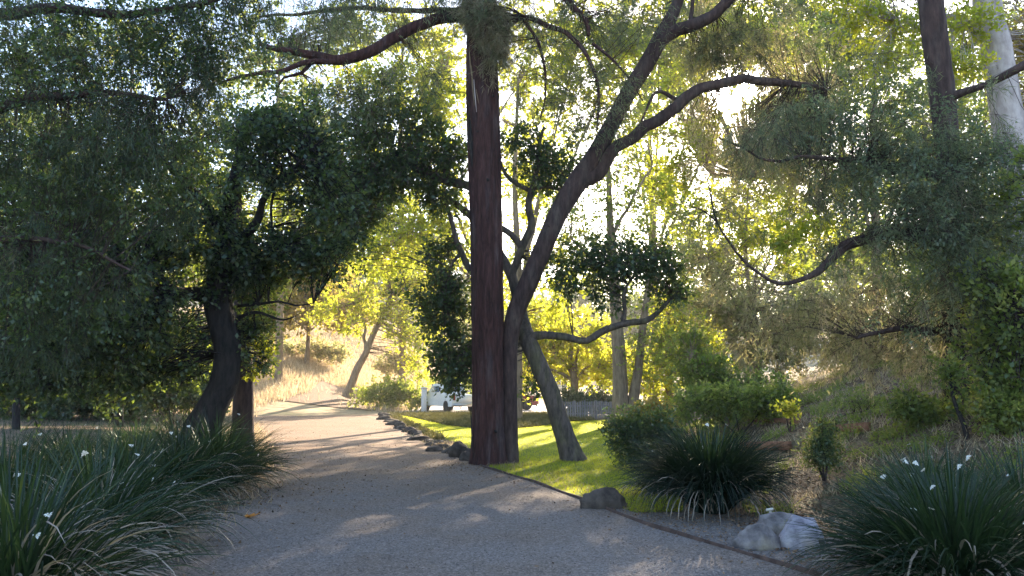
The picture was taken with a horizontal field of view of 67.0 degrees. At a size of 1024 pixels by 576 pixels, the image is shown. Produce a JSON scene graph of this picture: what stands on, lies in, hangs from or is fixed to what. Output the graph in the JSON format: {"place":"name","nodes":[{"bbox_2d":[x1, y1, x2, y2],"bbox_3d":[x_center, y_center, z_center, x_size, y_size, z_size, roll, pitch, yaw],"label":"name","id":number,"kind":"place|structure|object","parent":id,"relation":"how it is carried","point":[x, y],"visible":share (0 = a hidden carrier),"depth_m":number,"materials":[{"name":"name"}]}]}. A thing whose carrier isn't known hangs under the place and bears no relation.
{"place":"outdoors","nodes":[
{"label":"outdoors","id":0,"kind":"place"},
{"bbox_2d":[283,380,366,409],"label":"hill track","id":1,"kind":"structure","parent":0,"point":[324,396],"depth_m":54.12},
{"bbox_2d":[90,414,811,575],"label":"path","id":2,"kind":"structure","parent":0,"point":[309,432],"depth_m":8.88,"materials":[{"name":"gravel"}]},
{"bbox_2d":[0,424,235,575],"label":"lily clump","id":3,"kind":"object","parent":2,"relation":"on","point":[45,548],"visible":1,"depth_m":5.62,"materials":[{"name":"green plant"}]},
{"bbox_2d":[0,413,268,573],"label":"lily clump","id":4,"kind":"object","parent":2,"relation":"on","point":[143,485],"visible":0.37,"depth_m":7.53,"materials":[{"name":"green plant"}]},
{"bbox_2d":[376,416,389,419],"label":"border stone","id":5,"kind":"object","parent":2,"relation":"on","point":[383,418],"visible":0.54,"depth_m":37.95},
{"bbox_2d":[425,445,442,451],"bbox_3d":[-1.955,4.028,19.368,0.476,0.164,0.395,3,-8,-19],"label":"border stone","id":6,"kind":"object","parent":2,"relation":"on","point":[437,448],"visible":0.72,"depth_m":19.24,"materials":[{"name":"stone"}]},
{"bbox_2d":[127,452,882,575],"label":"pebbles","id":7,"kind":"object","parent":2,"relation":"on","point":[459,573],"visible":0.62,"depth_m":8.42,"materials":[{"name":"gravel"}]},
{"bbox_2d":[400,404,588,412],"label":"parking paving","id":8,"kind":"structure","parent":0,"point":[539,407],"depth_m":55.35,"materials":[{"name":"concrete"}]},
{"bbox_2d":[421,387,427,411],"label":"gate post","id":9,"kind":"object","parent":8,"relation":"on","point":[423,399],"visible":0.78,"depth_m":48.86,"materials":[{"name":"paint"}]},
{"bbox_2d":[422,373,471,408],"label":"roadside bush","id":10,"kind":"object","parent":8,"relation":"on","point":[433,381],"visible":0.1,"depth_m":57.43,"materials":[{"name":"green plant"}]},
{"bbox_2d":[427,384,471,411],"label":"pickup truck","id":11,"kind":"object","parent":8,"relation":"on","point":[438,399],"visible":0.5,"depth_m":49.09,"materials":[{"name":"white paint"}]},
{"bbox_2d":[0,281,1023,537],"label":"ground","id":12,"kind":"structure","parent":0,"point":[280,407],"depth_m":17.02,"materials":[{"name":"soil"}]},
{"bbox_2d":[0,420,134,473],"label":"lily clump","id":13,"kind":"object","parent":12,"relation":"on","point":[64,438],"visible":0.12,"depth_m":13.22,"materials":[{"name":"green plant"}]},
{"bbox_2d":[0,414,136,505],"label":"lily clump","id":14,"kind":"object","parent":12,"relation":"on","point":[30,460],"visible":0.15,"depth_m":9.24,"materials":[{"name":"green plant"}]},
{"bbox_2d":[0,1,152,429],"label":"broad oak","id":15,"kind":"object","parent":12,"relation":"on","point":[15,415],"visible":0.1,"depth_m":24.68,"materials":[{"name":"green plant"}]},
{"bbox_2d":[0,369,154,421],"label":"understory shrub","id":16,"kind":"object","parent":12,"relation":"on","point":[64,411],"visible":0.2,"depth_m":29.75,"materials":[{"name":"green plant"}]},
{"bbox_2d":[9,386,192,421],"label":"understory shrub","id":17,"kind":"object","parent":12,"relation":"on","point":[130,412],"visible":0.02,"depth_m":32.02,"materials":[{"name":"green plant"}]},
{"bbox_2d":[0,412,231,464],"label":"rough grass","id":18,"kind":"structure","parent":12,"relation":"on","point":[82,426],"depth_m":26.86,"materials":[{"name":"plant"}]},
{"bbox_2d":[73,411,175,455],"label":"lily clump","id":19,"kind":"object","parent":12,"relation":"on","point":[135,423],"visible":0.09,"depth_m":15.33,"materials":[{"name":"green plant"}]},
{"bbox_2d":[14,407,255,516],"bbox_3d":[-4.961,2.221,10.096,3.206,1.362,3.175,0,-7,0],"label":"lily clump","id":20,"kind":"object","parent":12,"relation":"on","point":[137,450],"visible":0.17,"depth_m":9.99,"materials":[{"name":"green plant"}]},
{"bbox_2d":[0,87,272,426],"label":"broad oak","id":21,"kind":"object","parent":12,"relation":"on","point":[135,192],"visible":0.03,"depth_m":28.80,"materials":[{"name":"green plant"}]},
{"bbox_2d":[0,0,289,225],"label":"tall gum tree","id":22,"kind":"object","parent":12,"relation":"on","point":[233,81],"visible":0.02,"depth_m":55.01,"materials":[{"name":"green plant"}]},
{"bbox_2d":[58,316,260,428],"bbox_3d":[-11.758,3.034,26.869,6.661,3.899,5.499,0,-7,0],"label":"understory shrub","id":23,"kind":"object","parent":12,"relation":"on","point":[157,401],"visible":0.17,"depth_m":25.73,"materials":[{"name":"green plant"}]},
{"bbox_2d":[142,302,206,418],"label":"dusty tree","id":24,"kind":"object","parent":12,"relation":"on","point":[180,332],"visible":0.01,"depth_m":35.52,"materials":[{"name":"green plant"}]},
{"bbox_2d":[64,405,289,515],"bbox_3d":[-4.713,2.341,11.106,3.178,1.381,3.161,0,-7,0],"label":"lily clump","id":25,"kind":"object","parent":12,"relation":"on","point":[216,453],"visible":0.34,"depth_m":10.94,"materials":[{"name":"green plant"}]},
{"bbox_2d":[111,396,266,456],"bbox_3d":[-6.236,2.794,14.974,3.199,1.466,3.273,4,-8,-28],"label":"lily clump","id":26,"kind":"object","parent":12,"relation":"on","point":[168,424],"visible":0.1,"depth_m":14.84,"materials":[{"name":"green plant"}]},
{"bbox_2d":[0,62,398,448],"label":"dark oak","id":27,"kind":"object","parent":12,"relation":"on","point":[230,242],"visible":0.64,"depth_m":13.79,"materials":[{"name":"green plant"}]},
{"bbox_2d":[0,0,402,405],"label":"overhanging pine","id":28,"kind":"object","parent":12,"relation":"on","point":[134,103],"visible":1,"depth_m":9.08,"materials":[{"name":"green plant"}]},
{"bbox_2d":[126,404,309,490],"bbox_3d":[-4.848,2.562,12.813,3.159,1.378,3.204,0,-7,0],"label":"lily clump","id":29,"kind":"object","parent":12,"relation":"on","point":[269,462],"visible":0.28,"depth_m":12.63,"materials":[{"name":"green plant"}]},
{"bbox_2d":[154,122,305,455],"bbox_3d":[-6.922,0.017,17.390,4.434,7.568,3.127,-5,-9,33],"label":"straight brown tree","id":30,"kind":"object","parent":12,"relation":"on","point":[243,399],"visible":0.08,"depth_m":16.98,"materials":[{"name":"green plant"}]},
{"bbox_2d":[175,198,294,288],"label":"distant tree","id":31,"kind":"object","parent":12,"relation":"on","point":[202,266],"depth_m":161.64,"materials":[{"name":"green plant"}]},
{"bbox_2d":[188,265,310,367],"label":"golden tree","id":32,"kind":"object","parent":12,"relation":"on","point":[297,300],"visible":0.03,"depth_m":60.48,"materials":[{"name":"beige plant"}]},
{"bbox_2d":[267,339,314,355],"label":"dry shrub","id":33,"kind":"object","parent":12,"relation":"on","point":[289,346],"visible":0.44,"depth_m":67.25,"materials":[{"name":"brown plant"}]},
{"bbox_2d":[152,319,437,416],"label":"dry grass","id":34,"kind":"structure","parent":12,"relation":"on","point":[302,387],"depth_m":64.29,"materials":[{"name":"plant"}]},
{"bbox_2d":[298,334,353,367],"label":"dry shrub","id":35,"kind":"object","parent":12,"relation":"on","point":[325,350],"visible":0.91,"depth_m":67.37,"materials":[{"name":"brown plant"}]},
{"bbox_2d":[273,261,382,364],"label":"golden tree","id":36,"kind":"object","parent":12,"relation":"on","point":[307,328],"visible":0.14,"depth_m":65.80,"materials":[{"name":"beige plant"}]},
{"bbox_2d":[223,0,451,381],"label":"tall gum tree","id":37,"kind":"object","parent":12,"relation":"on","point":[281,308],"visible":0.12,"depth_m":59.09,"materials":[{"name":"green plant"}]},
{"bbox_2d":[300,234,461,398],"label":"hillside tree","id":38,"kind":"object","parent":12,"relation":"on","point":[359,297],"visible":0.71,"depth_m":55.66,"materials":[{"name":"green plant"}]},
{"bbox_2d":[346,371,430,410],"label":"roadside bush","id":39,"kind":"object","parent":12,"relation":"on","point":[397,391],"visible":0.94,"depth_m":51.03,"materials":[{"name":"green plant"}]},
{"bbox_2d":[385,421,401,424],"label":"border stone","id":40,"kind":"object","parent":12,"relation":"on","point":[391,423],"visible":0.45,"depth_m":32.63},
{"bbox_2d":[162,414,627,545],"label":"edge grass","id":41,"kind":"structure","parent":12,"relation":"on","point":[445,441],"depth_m":12.84,"materials":[{"name":"plant"}]},
{"bbox_2d":[325,53,470,287],"bbox_3d":[-5.339,-2.882,40.245,9.152,19.259,4.973,0,-7,0],"label":"tall poplar","id":42,"kind":"object","parent":12,"relation":"on","point":[422,225],"visible":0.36,"depth_m":39.95,"materials":[{"name":"green plant"}]},
{"bbox_2d":[370,346,428,377],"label":"dry shrub","id":43,"kind":"object","parent":12,"relation":"on","point":[386,367],"visible":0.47,"depth_m":67.29,"materials":[{"name":"brown plant"}]},
{"bbox_2d":[401,427,417,431],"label":"border stone","id":44,"kind":"object","parent":12,"relation":"on","point":[407,429],"visible":0.52,"depth_m":27.68,"materials":[{"name":"stone"}]},
{"bbox_2d":[408,430,421,434],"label":"border stone","id":45,"kind":"object","parent":12,"relation":"on","point":[411,432],"visible":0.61,"depth_m":26.30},
{"bbox_2d":[407,436,429,440],"bbox_3d":[-2.841,4.560,23.460,0.782,0.148,0.262,3,-8,-23],"label":"border stone","id":46,"kind":"object","parent":12,"relation":"on","point":[420,438],"visible":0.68,"depth_m":23.37,"materials":[{"name":"stone"}]},
{"bbox_2d":[339,171,538,311],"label":"distant tree","id":47,"kind":"object","parent":12,"relation":"on","point":[436,237],"visible":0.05,"depth_m":148.54,"materials":[{"name":"green plant"}]},
{"bbox_2d":[434,444,450,447],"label":"border stone","id":48,"kind":"object","parent":12,"relation":"on","point":[443,445],"visible":0.51,"depth_m":20.45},
{"bbox_2d":[448,441,467,457],"bbox_3d":[-1.206,3.723,17.816,0.478,0.391,0.361,6,-9,-39],"label":"border stone","id":49,"kind":"object","parent":12,"relation":"on","point":[457,448],"visible":0.68,"depth_m":17.71,"materials":[{"name":"stone"}]},
{"bbox_2d":[220,0,702,465],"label":"red barked tree","id":50,"kind":"object","parent":12,"relation":"on","point":[487,29],"visible":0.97,"depth_m":16.49,"materials":[{"name":"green plant"}]},
{"bbox_2d":[459,451,469,460],"bbox_3d":[-1.017,3.693,16.962,0.321,0.219,0.320,-3,-8,20],"label":"border stone","id":51,"kind":"object","parent":12,"relation":"on","point":[464,455],"visible":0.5,"depth_m":16.88,"materials":[{"name":"stone"}]},
{"bbox_2d":[339,0,626,402],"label":"tall gum tree","id":52,"kind":"object","parent":12,"relation":"on","point":[453,57],"visible":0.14,"depth_m":65.58,"materials":[{"name":"green plant"}]},
{"bbox_2d":[386,410,595,439],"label":"ground cover","id":53,"kind":"object","parent":12,"relation":"on","point":[528,419],"visible":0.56,"depth_m":36.51,"materials":[{"name":"plant"}]},
{"bbox_2d":[453,256,582,340],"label":"distant tree","id":54,"kind":"object","parent":12,"relation":"on","point":[466,320],"visible":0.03,"depth_m":153.95,"materials":[{"name":"green plant"}]},
{"bbox_2d":[133,359,1023,575],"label":"leaf litter","id":55,"kind":"object","parent":12,"relation":"on","point":[768,499],"visible":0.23,"depth_m":11.16,"materials":[{"name":"plant"}]},
{"bbox_2d":[559,382,604,415],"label":"grey bush","id":56,"kind":"object","parent":12,"relation":"on","point":[570,395],"visible":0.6,"depth_m":42.24,"materials":[{"name":"brown plant"}]},
{"bbox_2d":[463,2,704,417],"bbox_3d":[3.583,-3.990,38.533,11.933,21.012,5.093,0,-7,0],"label":"tall poplar","id":57,"kind":"object","parent":12,"relation":"on","point":[518,194],"visible":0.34,"depth_m":38.72,"materials":[{"name":"green plant"}]},
{"bbox_2d":[504,273,666,353],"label":"distant tree","id":58,"kind":"object","parent":12,"relation":"on","point":[581,301],"visible":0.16,"depth_m":142.94,"materials":[{"name":"green plant"}]},
{"bbox_2d":[564,400,611,418],"bbox_3d":[3.708,6.149,39.106,3.585,0.941,0.184,2,-8,-17],"label":"picket fence","id":59,"kind":"object","parent":12,"relation":"on","point":[596,405],"visible":0.47,"depth_m":39.08,"materials":[{"name":"wood"}]},
{"bbox_2d":[522,296,659,411],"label":"sycamore","id":60,"kind":"object","parent":12,"relation":"on","point":[572,371],"visible":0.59,"depth_m":46.53,"materials":[{"name":"beige plant"}]},
{"bbox_2d":[578,383,611,416],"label":"grey bush","id":61,"kind":"object","parent":12,"relation":"on","point":[603,398],"visible":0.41,"depth_m":42.37,"materials":[{"name":"brown plant"}]},
{"bbox_2d":[625,392,682,428],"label":"yellow bush","id":62,"kind":"object","parent":12,"relation":"on","point":[654,398],"visible":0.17,"depth_m":26.38,"materials":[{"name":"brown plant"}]},
{"bbox_2d":[609,285,734,403],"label":"sycamore","id":63,"kind":"object","parent":12,"relation":"on","point":[656,387],"visible":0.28,"depth_m":43.15,"materials":[{"name":"green plant"}]},
{"bbox_2d":[604,262,767,340],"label":"distant tree","id":64,"kind":"object","parent":12,"relation":"on","point":[702,284],"visible":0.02,"depth_m":148.49,"materials":[{"name":"green plant"}]},
{"bbox_2d":[571,0,832,399],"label":"tall gum tree","id":65,"kind":"object","parent":12,"relation":"on","point":[659,16],"visible":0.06,"depth_m":66.03,"materials":[{"name":"green plant"}]},
{"bbox_2d":[657,308,802,432],"bbox_3d":[5.873,2.188,21.009,3.780,3.462,2.585,0,-7,0],"label":"slope tree","id":66,"kind":"object","parent":12,"relation":"on","point":[690,368],"visible":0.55,"depth_m":20.57,"materials":[{"name":"green plant"}]},
{"bbox_2d":[660,371,803,438],"bbox_3d":[5.329,2.856,18.826,3.538,1.647,2.577,0,-7,0],"label":"rounded bush","id":67,"kind":"object","parent":12,"relation":"on","point":[717,404],"visible":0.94,"depth_m":18.50,"materials":[{"name":"green plant"}]},
{"bbox_2d":[603,0,871,350],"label":"pale hazy tree","id":68,"kind":"object","parent":12,"relation":"on","point":[675,122],"visible":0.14,"depth_m":59.10,"materials":[{"name":"green plant"}]},
{"bbox_2d":[625,3,862,377],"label":"pale hazy tree","id":69,"kind":"object","parent":12,"relation":"on","point":[671,167],"visible":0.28,"depth_m":41.27,"materials":[{"name":"green plant"}]},
{"bbox_2d":[616,502,877,575],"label":"gravel verge","id":70,"kind":"structure","parent":12,"relation":"on","point":[734,533],"depth_m":8.78,"materials":[{"name":"gravel"}]},
{"bbox_2d":[579,487,627,508],"bbox_3d":[1.230,2.811,10.342,0.670,0.293,0.382,1,-7,-9],"label":"boulder","id":71,"kind":"object","parent":70,"relation":"on","point":[599,498],"visible":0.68,"depth_m":10.22,"materials":[{"name":"stone"}]},
{"bbox_2d":[480,464,831,575],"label":"path edging","id":72,"kind":"object","parent":70,"relation":"on","point":[757,556],"visible":0.57,"depth_m":8.21,"materials":[{"name":"metal"}]},
{"bbox_2d":[611,410,817,526],"bbox_3d":[2.533,2.212,10.052,2.687,1.370,2.648,0,-7,0],"label":"lily clump","id":73,"kind":"object","parent":70,"relation":"on","point":[700,477],"visible":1,"depth_m":9.58,"materials":[{"name":"green plant"}]},
{"bbox_2d":[731,523,780,550],"bbox_3d":[2.458,2.500,7.784,0.513,0.266,0.416,-1,-7,8],"label":"rock","id":74,"kind":"object","parent":70,"relation":"on","point":[749,537],"visible":0.84,"depth_m":7.68,"materials":[{"name":"stone"}]},
{"bbox_2d":[756,511,794,533],"bbox_3d":[2.984,2.612,8.600,0.554,0.249,0.364,-2,-8,18],"label":"rock","id":75,"kind":"object","parent":70,"relation":"on","point":[774,522],"visible":0.37,"depth_m":8.52,"materials":[{"name":"stone"}]},
{"bbox_2d":[779,515,823,550],"bbox_3d":[2.931,2.464,7.786,0.440,0.338,0.448,-6,-10,41],"label":"rock","id":76,"kind":"object","parent":70,"relation":"on","point":[788,531],"visible":0.52,"depth_m":7.66,"materials":[{"name":"stone"}]},
{"bbox_2d":[764,432,1023,575],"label":"lily clump","id":77,"kind":"object","parent":70,"relation":"on","point":[960,532],"visible":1,"depth_m":5.95,"materials":[{"name":"green plant"}]},
{"bbox_2d":[676,234,850,389],"bbox_3d":[8.277,1.078,25.844,6.401,5.675,3.140,0,-7,0],"label":"tan tree","id":78,"kind":"object","parent":12,"relation":"on","point":[725,322],"visible":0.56,"depth_m":25.76,"materials":[{"name":"green plant"}]},
{"bbox_2d":[740,441,791,449],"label":"timber beam","id":79,"kind":"structure","parent":12,"relation":"on","point":[784,446],"depth_m":14.59,"materials":[{"name":"wood"}]},
{"bbox_2d":[745,417,800,423],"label":"timber beam","id":80,"kind":"structure","parent":12,"relation":"on","point":[780,420],"depth_m":18.02,"materials":[{"name":"wood"}]},
{"bbox_2d":[691,186,869,341],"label":"distant tree","id":81,"kind":"object","parent":12,"relation":"on","point":[763,296],"visible":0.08,"depth_m":142.30,"materials":[{"name":"green plant"}]},
{"bbox_2d":[768,396,801,431],"bbox_3d":[5.753,2.669,16.340,0.717,0.782,0.583,-3,-8,24],"label":"lime sprout","id":82,"kind":"object","parent":12,"relation":"on","point":[789,409],"visible":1,"depth_m":16.23,"materials":[{"name":"green plant"}]},
{"bbox_2d":[790,409,854,481],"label":"shrub","id":83,"kind":"object","parent":12,"relation":"on","point":[822,449],"visible":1,"depth_m":11.31,"materials":[{"name":"green plant"}]},
{"bbox_2d":[665,0,1023,404],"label":"feathery pine","id":84,"kind":"object","parent":12,"relation":"on","point":[939,222],"visible":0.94,"depth_m":12.56,"materials":[{"name":"green plant"}]},
{"bbox_2d":[770,0,929,360],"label":"tall gum tree","id":85,"kind":"object","parent":12,"relation":"on","point":[812,260],"visible":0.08,"depth_m":60.53,"materials":[{"name":"green plant"}]},
{"bbox_2d":[835,422,870,432],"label":"timber beam","id":86,"kind":"structure","parent":12,"relation":"on","point":[863,425],"depth_m":13.63,"materials":[{"name":"wood"}]},
{"bbox_2d":[783,258,935,376],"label":"tan tree","id":87,"kind":"object","parent":12,"relation":"on","point":[788,363],"visible":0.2,"depth_m":23.99,"materials":[{"name":"green plant"}]},
{"bbox_2d":[828,387,892,416],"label":"rounded bush","id":88,"kind":"object","parent":12,"relation":"on","point":[858,403],"visible":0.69,"depth_m":15.26,"materials":[{"name":"green plant"}]},
{"bbox_2d":[786,7,989,353],"bbox_3d":[18.752,-5.109,36.935,12.467,17.502,4.335,2,-8,-18],"label":"pale hazy tree","id":89,"kind":"object","parent":12,"relation":"on","point":[963,98],"visible":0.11,"depth_m":37.17,"materials":[{"name":"green plant"}]},
{"bbox_2d":[817,156,977,324],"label":"distant tree","id":90,"kind":"object","parent":12,"relation":"on","point":[888,276],"visible":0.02,"depth_m":144.89,"materials":[{"name":"green plant"}]},
{"bbox_2d":[826,432,1002,519],"bbox_3d":[4.899,2.243,9.210,2.185,1.011,2.232,0,-7,0],"label":"lily clump","id":91,"kind":"object","parent":12,"relation":"on","point":[921,463],"visible":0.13,"depth_m":9.30,"materials":[{"name":"green plant"}]},
{"bbox_2d":[806,0,1023,260],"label":"pale barked tree","id":92,"kind":"object","parent":12,"relation":"on","point":[988,27],"visible":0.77,"depth_m":16.74,"materials":[{"name":"green plant"}]},
{"bbox_2d":[871,376,971,433],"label":"rounded bush","id":93,"kind":"object","parent":12,"relation":"on","point":[916,409],"visible":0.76,"depth_m":12.22,"materials":[{"name":"green plant"}]},
{"bbox_2d":[875,219,1008,352],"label":"slope tree","id":94,"kind":"object","parent":12,"relation":"on","point":[909,275],"visible":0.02,"depth_m":21.54,"materials":[{"name":"green plant"}]},
{"bbox_2d":[882,424,1023,521],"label":"lily clump","id":95,"kind":"object","parent":12,"relation":"on","point":[1015,475],"visible":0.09,"depth_m":7.96,"materials":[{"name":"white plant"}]},
{"bbox_2d":[882,0,1023,262],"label":"tall gum tree","id":96,"kind":"object","parent":12,"relation":"on","point":[985,122],"visible":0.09,"depth_m":56.16,"materials":[{"name":"green plant"}]},
{"bbox_2d":[921,347,993,439],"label":"sapling","id":97,"kind":"object","parent":12,"relation":"on","point":[953,372],"visible":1,"depth_m":11.10,"materials":[{"name":"green plant"}]},
{"bbox_2d":[939,144,1023,420],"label":"bright leaf tree","id":98,"kind":"object","parent":12,"relation":"on","point":[998,349],"visible":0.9,"depth_m":11.25,"materials":[{"name":"green plant"}]},
{"bbox_2d":[958,372,1023,442],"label":"rounded bush","id":99,"kind":"object","parent":12,"relation":"on","point":[1003,412],"visible":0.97,"depth_m":10.73,"materials":[{"name":"green plant"}]},
{"bbox_2d":[0,0,1023,323],"label":"sky","id":100,"kind":"structure","parent":0,"point":[507,208],"materials":[{"name":"white"}]},
{"bbox_2d":[522,394,538,409],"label":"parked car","id":101,"kind":"object","parent":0,"point":[525,405],"visible":0.23,"depth_m":53.59,"materials":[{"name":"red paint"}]},
{"bbox_2d":[403,416,683,512],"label":"lawn","id":102,"kind":"structure","parent":0,"point":[558,463],"depth_m":15.98,"materials":[{"name":"plant"}]},
{"bbox_2d":[303,69,701,461],"bbox_3d":[-0.333,-0.451,17.516,9.126,8.872,3.248,0,-7,0],"label":"leaning oak","id":103,"kind":"object","parent":102,"relation":"on","point":[645,266],"visible":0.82,"depth_m":17.37,"materials":[{"name":"green plant"}]},
{"bbox_2d":[534,69,705,423],"bbox_3d":[4.663,-2.054,33.413,7.481,15.736,4.542,0,-7,0],"label":"twin trunk tree","id":104,"kind":"object","parent":102,"relation":"on","point":[620,395],"visible":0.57,"depth_m":33.00,"materials":[{"name":"green plant"}]},
{"bbox_2d":[604,439,675,499],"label":"lily clump","id":105,"kind":"object","parent":102,"relation":"on","point":[647,489],"visible":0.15,"depth_m":11.48,"materials":[{"name":"green plant"}]},
{"bbox_2d":[596,397,687,469],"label":"broadleaf shrub","id":106,"kind":"object","parent":102,"relation":"on","point":[631,421],"visible":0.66,"depth_m":15.12,"materials":[{"name":"green plant"}]},
{"bbox_2d":[503,0,882,463],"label":"forked tree","id":107,"kind":"object","parent":102,"relation":"on","point":[590,168],"visible":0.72,"depth_m":17.69,"materials":[{"name":"green plant"}]},
{"bbox_2d":[681,353,1023,528],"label":"slope grass","id":108,"kind":"structure","parent":0,"point":[883,418],"depth_m":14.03,"materials":[{"name":"plant"}]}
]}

